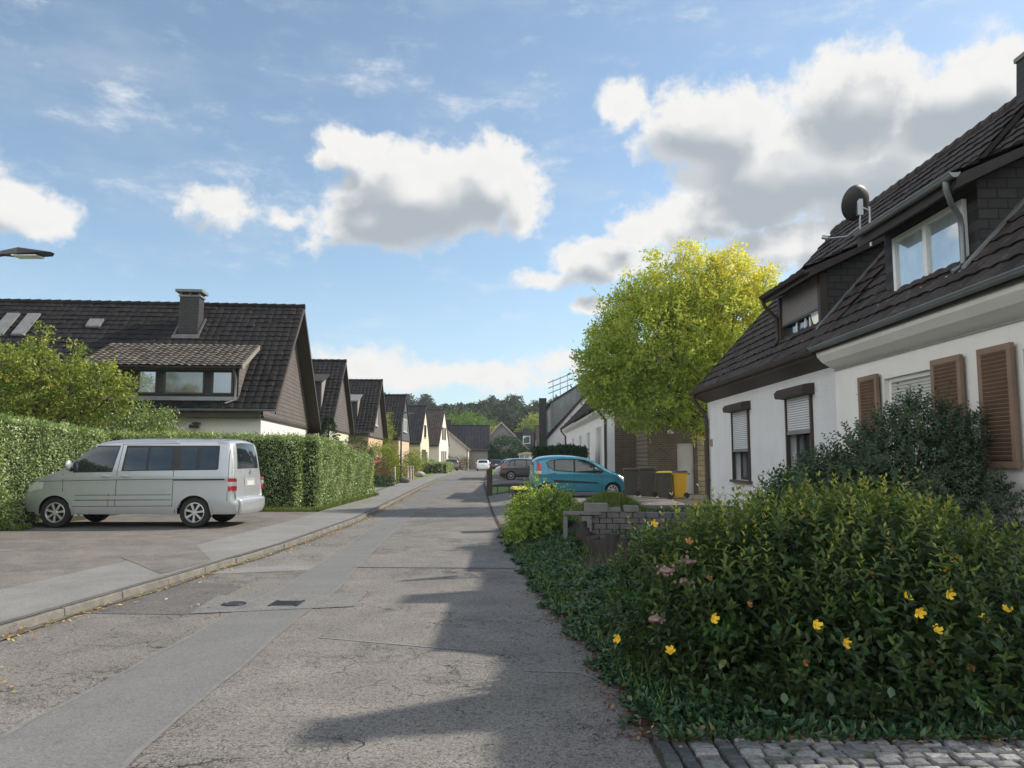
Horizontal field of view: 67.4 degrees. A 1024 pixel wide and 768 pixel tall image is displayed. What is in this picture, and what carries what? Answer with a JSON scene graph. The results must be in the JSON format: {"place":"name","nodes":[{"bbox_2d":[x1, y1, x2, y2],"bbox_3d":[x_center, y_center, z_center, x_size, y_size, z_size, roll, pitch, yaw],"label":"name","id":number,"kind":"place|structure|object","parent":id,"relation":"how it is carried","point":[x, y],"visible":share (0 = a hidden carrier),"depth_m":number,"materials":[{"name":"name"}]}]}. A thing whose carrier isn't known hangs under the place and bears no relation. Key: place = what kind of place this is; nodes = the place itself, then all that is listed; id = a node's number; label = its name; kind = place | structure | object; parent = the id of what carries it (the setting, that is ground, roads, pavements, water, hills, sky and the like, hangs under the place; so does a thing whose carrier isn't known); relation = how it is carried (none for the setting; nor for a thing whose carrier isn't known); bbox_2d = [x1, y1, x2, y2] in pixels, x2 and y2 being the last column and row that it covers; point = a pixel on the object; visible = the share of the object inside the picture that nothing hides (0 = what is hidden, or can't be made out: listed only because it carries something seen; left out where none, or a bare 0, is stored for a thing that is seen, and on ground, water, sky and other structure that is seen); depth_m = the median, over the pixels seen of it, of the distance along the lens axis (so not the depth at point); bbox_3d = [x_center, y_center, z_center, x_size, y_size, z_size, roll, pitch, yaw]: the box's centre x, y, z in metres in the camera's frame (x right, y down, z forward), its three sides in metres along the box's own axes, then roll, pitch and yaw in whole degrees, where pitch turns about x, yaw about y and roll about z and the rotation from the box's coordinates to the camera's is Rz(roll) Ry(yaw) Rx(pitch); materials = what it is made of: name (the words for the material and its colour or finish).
{"place":"outdoors","nodes":[
{"label":"outdoors","id":0,"kind":"place"},
{"bbox_2d":[0,509,314,530],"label":"hedge border soil","id":1,"kind":"structure","parent":0,"point":[79,517],"depth_m":19.20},
{"bbox_2d":[0,487,30,529],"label":"shrub","id":2,"kind":"object","parent":1,"relation":"on","point":[7,517],"visible":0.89,"depth_m":16.58,"materials":[{"name":"green plant"}]},
{"bbox_2d":[0,411,113,524],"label":"clipped hedge","id":3,"kind":"object","parent":1,"relation":"on","point":[32,450],"visible":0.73,"depth_m":18.18,"materials":[{"name":"green plant"}]},
{"bbox_2d":[0,492,379,530],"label":"weeds","id":4,"kind":"object","parent":1,"relation":"on","point":[21,526],"visible":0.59,"depth_m":22.29,"materials":[{"name":"green plant"}]},
{"bbox_2d":[104,428,375,511],"bbox_3d":[-7.265,2.869,26.000,5.657,2.516,11.726,-4,-7,32],"label":"clipped hedge","id":5,"kind":"object","parent":1,"relation":"on","point":[311,471],"visible":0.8,"depth_m":23.16,"materials":[{"name":"green plant"}]},
{"bbox_2d":[0,512,315,589],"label":"parking apron","id":6,"kind":"object","parent":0,"point":[42,552],"visible":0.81,"depth_m":14.67,"materials":[{"name":"concrete"}]},
{"bbox_2d":[0,247,54,258],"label":"street lamp","id":7,"kind":"object","parent":6,"relation":"on","point":[21,253],"visible":1,"depth_m":10.75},
{"bbox_2d":[24,438,264,527],"bbox_3d":[-8.454,2.265,17.884,5.010,1.990,2.343,0,-6,0],"label":"parked van","id":8,"kind":"object","parent":6,"relation":"on","point":[196,482],"visible":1,"depth_m":16.96,"materials":[{"name":"silver metal"}]},
{"bbox_2d":[0,289,321,439],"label":"gable house","id":9,"kind":"structure","parent":0,"point":[196,360],"depth_m":30.64,"materials":[{"name":"black tile"}]},
{"bbox_2d":[0,470,460,621],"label":"pavement","id":10,"kind":"structure","parent":0,"point":[24,599],"depth_m":10.62,"materials":[{"name":"concrete"}]},
{"bbox_2d":[122,540,211,573],"bbox_3d":[-5.530,2.701,12.184,1.194,0.001,4.548,3,-6,-27],"label":"dark apron patch","id":11,"kind":"object","parent":10,"relation":"on","point":[167,556],"visible":1,"depth_m":11.90,"materials":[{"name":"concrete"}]},
{"bbox_2d":[397,466,413,480],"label":"brick pillar wall","id":12,"kind":"structure","parent":10,"relation":"on","point":[410,469],"depth_m":54.13,"materials":[{"name":"brick"}]},
{"bbox_2d":[0,470,661,767],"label":"road","id":13,"kind":"structure","parent":0,"point":[298,693],"depth_m":5.82,"materials":[{"name":"asphalt"}]},
{"bbox_2d":[86,581,241,614],"bbox_3d":[-3.930,2.491,9.060,1.140,0.001,2.280,0,-6,0],"label":"dark road patch","id":14,"kind":"object","parent":13,"relation":"on","point":[183,598],"visible":0.94,"depth_m":8.72,"materials":[{"name":"asphalt"}]},
{"bbox_2d":[0,486,424,691],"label":"leaf litter","id":15,"kind":"object","parent":13,"relation":"on","point":[21,627],"visible":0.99,"depth_m":9.06,"materials":[{"name":"brown plant"}]},
{"bbox_2d":[0,480,438,640],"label":"gutter dirt","id":16,"kind":"structure","parent":13,"relation":"on","point":[15,633],"depth_m":9.62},
{"bbox_2d":[0,477,466,767],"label":"trench patch","id":17,"kind":"object","parent":13,"relation":"on","point":[117,721],"visible":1,"depth_m":5.37,"materials":[{"name":"asphalt"}]},
{"bbox_2d":[0,478,454,738],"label":"trench joint line","id":18,"kind":"object","parent":17,"relation":"on","point":[71,699],"visible":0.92,"depth_m":6.14,"materials":[{"name":"asphalt"}]},
{"bbox_2d":[119,482,457,767],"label":"trench joint line","id":19,"kind":"object","parent":17,"relation":"on","point":[132,757],"visible":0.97,"depth_m":5.39,"materials":[{"name":"asphalt"}]},
{"bbox_2d":[211,565,313,573],"bbox_3d":[-3.650,2.700,11.190,1.567,0.001,0.584,2,-6,-16],"label":"light road patch","id":20,"kind":"object","parent":13,"relation":"on","point":[267,569],"visible":1,"depth_m":11.17,"materials":[{"name":"asphalt"}]},
{"bbox_2d":[190,592,366,613],"bbox_3d":[-2.540,2.441,8.588,1.737,0.001,1.076,1,-6,-7],"label":"concrete patch","id":21,"kind":"object","parent":13,"relation":"on","point":[264,601],"visible":1,"depth_m":8.63,"materials":[{"name":"concrete"}]},
{"bbox_2d":[222,601,245,605],"bbox_3d":[-3.070,2.429,8.483,0.260,0.014,0.260,0,-6,0],"label":"manhole cover","id":22,"kind":"object","parent":21,"relation":"on","point":[235,603],"visible":1,"depth_m":8.47,"materials":[{"name":"black metal"}]},
{"bbox_2d":[268,600,304,605],"bbox_3d":[-2.500,2.433,8.523,0.320,0.015,0.320,0,-6,0],"label":"drain grate","id":23,"kind":"object","parent":21,"relation":"on","point":[285,603],"visible":1,"depth_m":8.47,"materials":[{"name":"black metal"}]},
{"bbox_2d":[318,637,475,650],"bbox_3d":[-1.024,2.258,6.675,1.540,0.001,0.038,-2,-6,19],"label":"road crack","id":24,"kind":"object","parent":13,"relation":"on","point":[399,644],"visible":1,"depth_m":6.65,"materials":[{"name":"asphalt"}]},
{"bbox_2d":[354,563,514,567],"bbox_3d":[-1.185,2.736,11.588,2.492,0.001,0.500,0,-6,2],"label":"light road patch","id":25,"kind":"object","parent":13,"relation":"on","point":[461,565],"visible":1,"depth_m":11.57,"materials":[{"name":"asphalt"}]},
{"bbox_2d":[475,460,490,470],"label":"parked car","id":26,"kind":"object","parent":13,"relation":"on","point":[482,464],"visible":0.98,"depth_m":104.60,"materials":[{"name":"white paint"}]},
{"bbox_2d":[525,670,612,685],"bbox_3d":[0.472,2.163,5.712,0.782,0.001,0.228,-4,-7,33],"label":"road crack","id":27,"kind":"object","parent":13,"relation":"on","point":[586,674],"visible":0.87,"depth_m":5.80,"materials":[{"name":"asphalt"}]},
{"bbox_2d":[396,474,433,478],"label":"lawn","id":28,"kind":"structure","parent":0,"point":[425,475],"depth_m":66.71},
{"bbox_2d":[382,412,397,462],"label":"street tree","id":29,"kind":"object","parent":28,"relation":"on","point":[386,440],"visible":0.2,"depth_m":70.87,"materials":[{"name":"green plant"}]},
{"bbox_2d":[402,447,427,472],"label":"grey shrub","id":30,"kind":"object","parent":28,"relation":"on","point":[410,461],"visible":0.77,"depth_m":71.33,"materials":[{"name":"green plant"}]},
{"bbox_2d":[259,482,595,655],"bbox_3d":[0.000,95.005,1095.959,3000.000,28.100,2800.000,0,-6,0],"label":"ground","id":31,"kind":"structure","parent":0,"point":[307,511],"depth_m":24.52,"materials":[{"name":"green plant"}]},
{"bbox_2d":[0,319,144,429],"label":"apple tree","id":32,"kind":"object","parent":31,"relation":"on","point":[32,397],"visible":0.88,"depth_m":23.32,"materials":[{"name":"green plant"}]},
{"bbox_2d":[98,396,191,437],"bbox_3d":[-12.027,2.252,25.047,3.480,3.716,2.423,0,-6,0],"label":"garden bush","id":33,"kind":"object","parent":31,"relation":"on","point":[153,422],"visible":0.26,"depth_m":24.99,"materials":[{"name":"green plant"}]},
{"bbox_2d":[0,470,462,635],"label":"kerb","id":34,"kind":"structure","parent":31,"relation":"on","point":[29,621],"depth_m":9.47,"materials":[{"name":"concrete"}]},
{"bbox_2d":[0,470,461,624],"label":"kerb top","id":35,"kind":"structure","parent":34,"relation":"on","point":[78,601],"depth_m":10.05,"materials":[{"name":"concrete"}]},
{"bbox_2d":[321,410,343,443],"bbox_3d":[-9.285,3.382,38.866,3.313,4.150,3.376,0,-6,0],"label":"spruce","id":36,"kind":"object","parent":31,"relation":"on","point":[332,422],"visible":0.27,"depth_m":38.86,"materials":[{"name":"green plant"}]},
{"bbox_2d":[312,359,354,444],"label":"gable house","id":37,"kind":"structure","parent":31,"relation":"on","point":[332,386],"depth_m":49.25,"materials":[{"name":"black tile"}]},
{"bbox_2d":[348,379,387,467],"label":"gable house","id":38,"kind":"structure","parent":31,"relation":"on","point":[368,409],"depth_m":61.26,"materials":[{"name":"tile"}]},
{"bbox_2d":[384,394,410,470],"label":"gable house","id":39,"kind":"structure","parent":31,"relation":"on","point":[396,405],"depth_m":75.84,"materials":[{"name":"black"}]},
{"bbox_2d":[408,405,429,461],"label":"gable house","id":40,"kind":"structure","parent":31,"relation":"on","point":[419,430],"depth_m":91.34,"materials":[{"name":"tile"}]},
{"bbox_2d":[414,461,454,473],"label":"hedge","id":41,"kind":"object","parent":31,"relation":"on","point":[441,467],"visible":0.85,"depth_m":81.32,"materials":[{"name":"green plant"}]},
{"bbox_2d":[427,408,449,461],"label":"gable house","id":42,"kind":"structure","parent":31,"relation":"on","point":[439,445],"depth_m":103.08,"materials":[{"name":"paint"}]},
{"bbox_2d":[447,429,470,469],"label":"gable fronted house","id":43,"kind":"structure","parent":31,"relation":"on","point":[457,447],"depth_m":116.57,"materials":[{"name":"paint"}]},
{"bbox_2d":[384,392,538,433],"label":"forest depths","id":44,"kind":"object","parent":31,"relation":"on","point":[511,415],"visible":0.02,"depth_m":224.69,"materials":[{"name":"plant"}]},
{"bbox_2d":[448,453,474,469],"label":"front shrub","id":45,"kind":"object","parent":31,"relation":"on","point":[464,459],"visible":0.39,"depth_m":113.24,"materials":[{"name":"green plant"}]},
{"bbox_2d":[446,419,489,469],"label":"gable house","id":46,"kind":"structure","parent":31,"relation":"on","point":[478,445],"depth_m":121.32,"materials":[{"name":"tile"}]},
{"bbox_2d":[445,406,498,428],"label":"broadleaf tree","id":47,"kind":"object","parent":31,"relation":"on","point":[470,420],"visible":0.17,"depth_m":170.83,"materials":[{"name":"green plant"}]},
{"bbox_2d":[389,393,557,432],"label":"forest","id":48,"kind":"object","parent":31,"relation":"on","point":[517,409],"visible":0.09,"depth_m":225.04,"materials":[{"name":"plant"}]},
{"bbox_2d":[483,433,528,469],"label":"dark evergreen","id":49,"kind":"object","parent":31,"relation":"on","point":[509,453],"visible":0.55,"depth_m":120.56,"materials":[{"name":"plant"}]},
{"bbox_2d":[489,422,528,458],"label":"gable fronted house","id":50,"kind":"structure","parent":31,"relation":"on","point":[500,428],"depth_m":135.74,"materials":[{"name":"brick"}]},
{"bbox_2d":[515,428,533,448],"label":"gable house","id":51,"kind":"structure","parent":31,"relation":"on","point":[525,432],"depth_m":156.45,"materials":[{"name":"grey tile"}]},
{"bbox_2d":[518,436,532,457],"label":"gable fronted house","id":52,"kind":"structure","parent":31,"relation":"on","point":[526,439],"depth_m":118.49,"materials":[{"name":"beige tile"}]},
{"bbox_2d":[514,411,538,431],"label":"broadleaf tree","id":53,"kind":"object","parent":31,"relation":"on","point":[532,420],"visible":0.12,"depth_m":183.18,"materials":[{"name":"green plant"}]},
{"bbox_2d":[533,425,538,447],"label":"gable house","id":54,"kind":"structure","parent":31,"relation":"on","point":[536,436],"depth_m":123.73,"materials":[{"name":"grey tile"}]},
{"bbox_2d":[485,476,529,485],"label":"paved parking","id":55,"kind":"structure","parent":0,"point":[498,480],"depth_m":51.88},
{"bbox_2d":[498,458,532,479],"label":"parked car","id":56,"kind":"object","parent":55,"relation":"on","point":[511,469],"visible":0.56,"depth_m":53.35,"materials":[{"name":"grey paint"}]},
{"bbox_2d":[0,0,1023,406],"label":"sky","id":57,"kind":"structure","parent":0,"point":[444,189],"materials":[{"name":"blue"}]},
{"bbox_2d":[488,492,684,523],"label":"paved driveway","id":58,"kind":"structure","parent":0,"point":[498,505],"depth_m":26.20,"materials":[{"name":"concrete"}]},
{"bbox_2d":[529,455,624,493],"bbox_3d":[2.590,3.546,29.612,3.858,1.607,2.083,0,-6,-2],"label":"parked car","id":59,"kind":"object","parent":58,"relation":"on","point":[579,474],"visible":0.79,"depth_m":28.79,"materials":[{"name":"blue paint"}]},
{"bbox_2d":[623,468,639,495],"bbox_3d":[4.387,3.576,28.082,0.650,1.019,0.525,0,-6,5],"label":"wheelie bin","id":60,"kind":"object","parent":58,"relation":"on","point":[630,480],"visible":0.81,"depth_m":27.86,"materials":[{"name":"black plastic"}]},
{"bbox_2d":[638,467,657,496],"bbox_3d":[4.819,3.465,27.188,0.680,1.065,0.549,0,-6,5],"label":"wheelie bin","id":61,"kind":"object","parent":58,"relation":"on","point":[646,478],"visible":1,"depth_m":26.96,"materials":[{"name":"black plastic"}]},
{"bbox_2d":[483,471,1023,738],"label":"garden ground","id":62,"kind":"structure","parent":0,"point":[689,501],"depth_m":5.26,"materials":[{"name":"soil"}]},
{"bbox_2d":[489,459,500,469],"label":"parked car","id":63,"kind":"object","parent":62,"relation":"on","point":[494,463],"visible":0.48,"depth_m":111.62,"materials":[{"name":"paint"}]},
{"bbox_2d":[492,487,510,493],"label":"lawn","id":64,"kind":"structure","parent":62,"relation":"on","point":[501,489],"depth_m":37.63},
{"bbox_2d":[487,470,526,495],"bbox_3d":[0.580,4.287,33.240,3.340,1.150,0.200,0,-6,0],"label":"wooden fence","id":65,"kind":"object","parent":62,"relation":"on","point":[489,483],"visible":0.52,"depth_m":33.16,"materials":[{"name":"brown wood"}]},
{"bbox_2d":[510,486,533,509],"bbox_3d":[0.214,2.773,17.446,0.458,0.889,0.568,1,-6,-10],"label":"wheelie bin","id":66,"kind":"object","parent":62,"relation":"on","point":[513,489],"visible":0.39,"depth_m":17.24,"materials":[{"name":"yellow plastic"}]},
{"bbox_2d":[500,471,582,546],"bbox_3d":[0.551,2.369,14.269,1.551,1.523,1.994,0,-6,0],"label":"roadside shrub","id":67,"kind":"object","parent":62,"relation":"on","point":[540,514],"visible":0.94,"depth_m":14.02,"materials":[{"name":"green plant"}]},
{"bbox_2d":[531,444,577,458],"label":"dark hedge","id":68,"kind":"object","parent":62,"relation":"on","point":[539,451],"visible":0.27,"depth_m":43.55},
{"bbox_2d":[537,373,589,446],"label":"zinc dormer house","id":69,"kind":"structure","parent":62,"relation":"on","point":[556,414],"depth_m":62.76,"materials":[{"name":"grey metal"}]},
{"bbox_2d":[555,443,589,458],"bbox_3d":[2.914,4.008,36.934,1.933,2.400,1.892,0,-6,0],"label":"dark hedge","id":70,"kind":"object","parent":62,"relation":"on","point":[568,449],"visible":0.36,"depth_m":36.38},
{"bbox_2d":[560,490,661,523],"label":"long grass","id":71,"kind":"structure","parent":62,"relation":"on","point":[613,498],"depth_m":16.44,"materials":[{"name":"plant"}]},
{"bbox_2d":[575,521,661,580],"bbox_3d":[1.274,2.203,10.238,0.232,0.510,3.953,1,-6,-8],"label":"log palisade","id":72,"kind":"object","parent":62,"relation":"on","point":[609,543],"visible":0.45,"depth_m":9.98,"materials":[{"name":"brown wood"}]},
{"bbox_2d":[496,515,792,729],"bbox_3d":[0.761,2.411,10.448,1.658,0.530,11.871,0,-6,-3],"label":"ivy cover","id":73,"kind":"object","parent":62,"relation":"on","point":[578,631],"visible":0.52,"depth_m":7.60,"materials":[{"name":"green plant"}]},
{"bbox_2d":[502,518,800,712],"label":"verge grass","id":74,"kind":"structure","parent":62,"relation":"on","point":[585,563],"depth_m":8.20,"materials":[{"name":"plant"}]},
{"bbox_2d":[560,298,745,476],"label":"brick gable house","id":75,"kind":"structure","parent":62,"relation":"on","point":[610,447],"depth_m":33.27,"materials":[{"name":"white paint"}]},
{"bbox_2d":[597,427,601,465],"bbox_3d":[4.193,3.157,36.315,0.054,2.200,2.300,0,-6,0],"label":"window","id":76,"kind":"structure","parent":75,"relation":"in","point":[599,449],"depth_m":36.86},
{"bbox_2d":[563,503,749,539],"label":"stacked block wall","id":77,"kind":"structure","parent":62,"relation":"on","point":[601,519],"depth_m":12.58,"materials":[{"name":"concrete"}]},
{"bbox_2d":[656,471,673,498],"bbox_3d":[5.255,3.456,26.386,0.592,0.926,0.477,0,-6,5],"label":"wheelie bin","id":78,"kind":"object","parent":62,"relation":"on","point":[663,478],"visible":0.99,"depth_m":26.19,"materials":[{"name":"black plastic"}]},
{"bbox_2d":[636,420,706,493],"bbox_3d":[7.075,3.077,31.395,3.650,3.100,2.810,0,-6,0],"label":"brick annex","id":79,"kind":"object","parent":62,"relation":"on","point":[664,450],"visible":0.41,"depth_m":30.11,"materials":[{"name":"brick"}]},
{"bbox_2d":[677,443,693,493],"bbox_3d":[6.800,3.396,30.087,0.640,2.170,0.090,0,-6,0],"label":"door","id":80,"kind":"structure","parent":79,"relation":"in","point":[685,461],"depth_m":30.12,"materials":[{"name":"metal"}]},
{"bbox_2d":[567,235,786,447],"bbox_3d":[5.810,-0.537,26.474,7.836,9.384,5.137,0,-6,0],"label":"yellowing tree","id":81,"kind":"object","parent":62,"relation":"on","point":[614,351],"visible":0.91,"depth_m":25.80,"materials":[{"name":"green plant"}]},
{"bbox_2d":[672,470,689,497],"bbox_3d":[5.815,3.457,26.486,0.604,0.945,0.487,0,-6,5],"label":"wheelie bin","id":82,"kind":"object","parent":62,"relation":"on","point":[679,481],"visible":0.9,"depth_m":26.28,"materials":[{"name":"yellow plastic"}]},
{"bbox_2d":[648,550,720,683],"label":"dried flower stalks","id":83,"kind":"object","parent":62,"relation":"on","point":[664,570],"visible":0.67,"depth_m":5.16,"materials":[{"name":"plant"}]},
{"bbox_2d":[641,505,731,510],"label":"garden kerb","id":84,"kind":"structure","parent":62,"relation":"on","point":[663,506],"depth_m":19.25,"materials":[{"name":"concrete"}]},
{"bbox_2d":[518,590,1017,753],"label":"leaf litter","id":85,"kind":"object","parent":62,"relation":"on","point":[790,736],"visible":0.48,"depth_m":4.53,"materials":[{"name":"plant"}]},
{"bbox_2d":[610,506,998,573],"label":"garden weeds","id":86,"kind":"object","parent":62,"relation":"on","point":[667,509],"visible":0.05,"depth_m":12.35,"materials":[{"name":"green plant"}]},
{"bbox_2d":[593,461,1023,725],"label":"flowering bush","id":87,"kind":"object","parent":62,"relation":"on","point":[770,599],"visible":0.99,"depth_m":5.03,"materials":[{"name":"green plant"}]},
{"bbox_2d":[722,448,902,560],"bbox_3d":[3.827,1.688,9.559,2.332,1.816,1.522,0,-6,0],"label":"laurel bush","id":88,"kind":"object","parent":62,"relation":"on","point":[787,473],"visible":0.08,"depth_m":9.43,"materials":[{"name":"green plant"}]},
{"bbox_2d":[636,650,1023,744],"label":"bed weeds","id":89,"kind":"object","parent":62,"relation":"on","point":[995,726],"visible":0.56,"depth_m":4.50,"materials":[{"name":"green plant"}]},
{"bbox_2d":[688,96,1023,510],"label":"semi detached house","id":90,"kind":"structure","parent":62,"relation":"on","point":[765,389],"depth_m":15.70,"materials":[{"name":"brown tile"}]},
{"bbox_2d":[722,401,752,483],"bbox_3d":[5.490,1.405,18.391,0.460,1.910,1.560,0,-6,0],"label":"window","id":91,"kind":"structure","parent":90,"relation":"in","point":[740,417],"depth_m":18.50,"materials":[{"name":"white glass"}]},
{"bbox_2d":[774,383,814,470],"bbox_3d":[5.490,1.017,14.636,0.460,1.950,1.530,0,-6,0],"label":"window","id":92,"kind":"structure","parent":90,"relation":"in","point":[798,400],"depth_m":14.74,"materials":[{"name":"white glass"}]},
{"bbox_2d":[822,184,871,246],"bbox_3d":[5.972,-2.974,13.748,0.828,1.101,0.495,-2,-6,23],"label":"satellite dish","id":93,"kind":"object","parent":90,"relation":"attached to","point":[855,203],"visible":0.96,"depth_m":13.61,"materials":[{"name":"metal"}]},
{"bbox_2d":[759,381,1023,571],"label":"tall dark shrub","id":94,"kind":"object","parent":62,"relation":"on","point":[871,452],"visible":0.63,"depth_m":8.65,"materials":[{"name":"green plant"}]},
{"bbox_2d":[807,52,1023,575],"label":"semi detached house","id":95,"kind":"structure","parent":62,"relation":"on","point":[939,303],"depth_m":9.58,"materials":[{"name":"brown tile"}]},
{"bbox_2d":[889,370,934,467],"bbox_3d":[5.595,0.523,10.615,0.050,1.330,1.370,0,-6,0],"label":"window","id":96,"kind":"structure","parent":95,"relation":"in","point":[923,378],"depth_m":10.74,"materials":[{"name":"plastic"}]},
{"bbox_2d":[648,727,1023,767],"bbox_3d":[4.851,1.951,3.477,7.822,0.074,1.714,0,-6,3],"label":"cobbled path","id":97,"kind":"structure","parent":0,"point":[967,754],"depth_m":4.13,"materials":[{"name":"stone"}]},
{"bbox_2d":[651,729,748,767],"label":"cobble border","id":98,"kind":"object","parent":97,"relation":"on","point":[730,754],"visible":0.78,"depth_m":4.13,"materials":[{"name":"stone"}]},
{"label":"inner pavement","id":99,"kind":"structure","parent":0,"visible":0},
{"bbox_2d":[399,411,415,482],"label":"street lamp","id":100,"kind":"object","parent":99,"relation":"on","point":[401,445],"visible":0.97,"depth_m":49.80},
{"label":"lawn","id":101,"kind":"structure","parent":0,"visible":0},
{"bbox_2d":[343,436,374,463],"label":"clipped yew","id":102,"kind":"object","parent":101,"relation":"on","point":[361,441],"visible":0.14,"depth_m":45.78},
{"bbox_2d":[371,455,397,486],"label":"rose bed","id":103,"kind":"object","parent":101,"relation":"on","point":[383,471],"visible":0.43,"depth_m":43.01,"materials":[{"name":"green plant"}]},
{"bbox_2d":[359,439,410,482],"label":"willow shrub","id":104,"kind":"object","parent":101,"relation":"on","point":[388,451],"visible":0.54,"depth_m":49.81,"materials":[{"name":"green plant"}]},
{"bbox_2d":[372,472,397,486],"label":"edging plants","id":105,"kind":"object","parent":101,"relation":"on","point":[378,483],"visible":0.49,"depth_m":42.26,"materials":[{"name":"green plant"}]},
{"label":"lawn","id":106,"kind":"structure","parent":0,"visible":0},
{"bbox_2d":[445,459,458,470],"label":"parked car","id":107,"kind":"object","parent":106,"relation":"on","point":[456,463],"visible":0.51,"depth_m":99.33,"materials":[{"name":"grey paint"}]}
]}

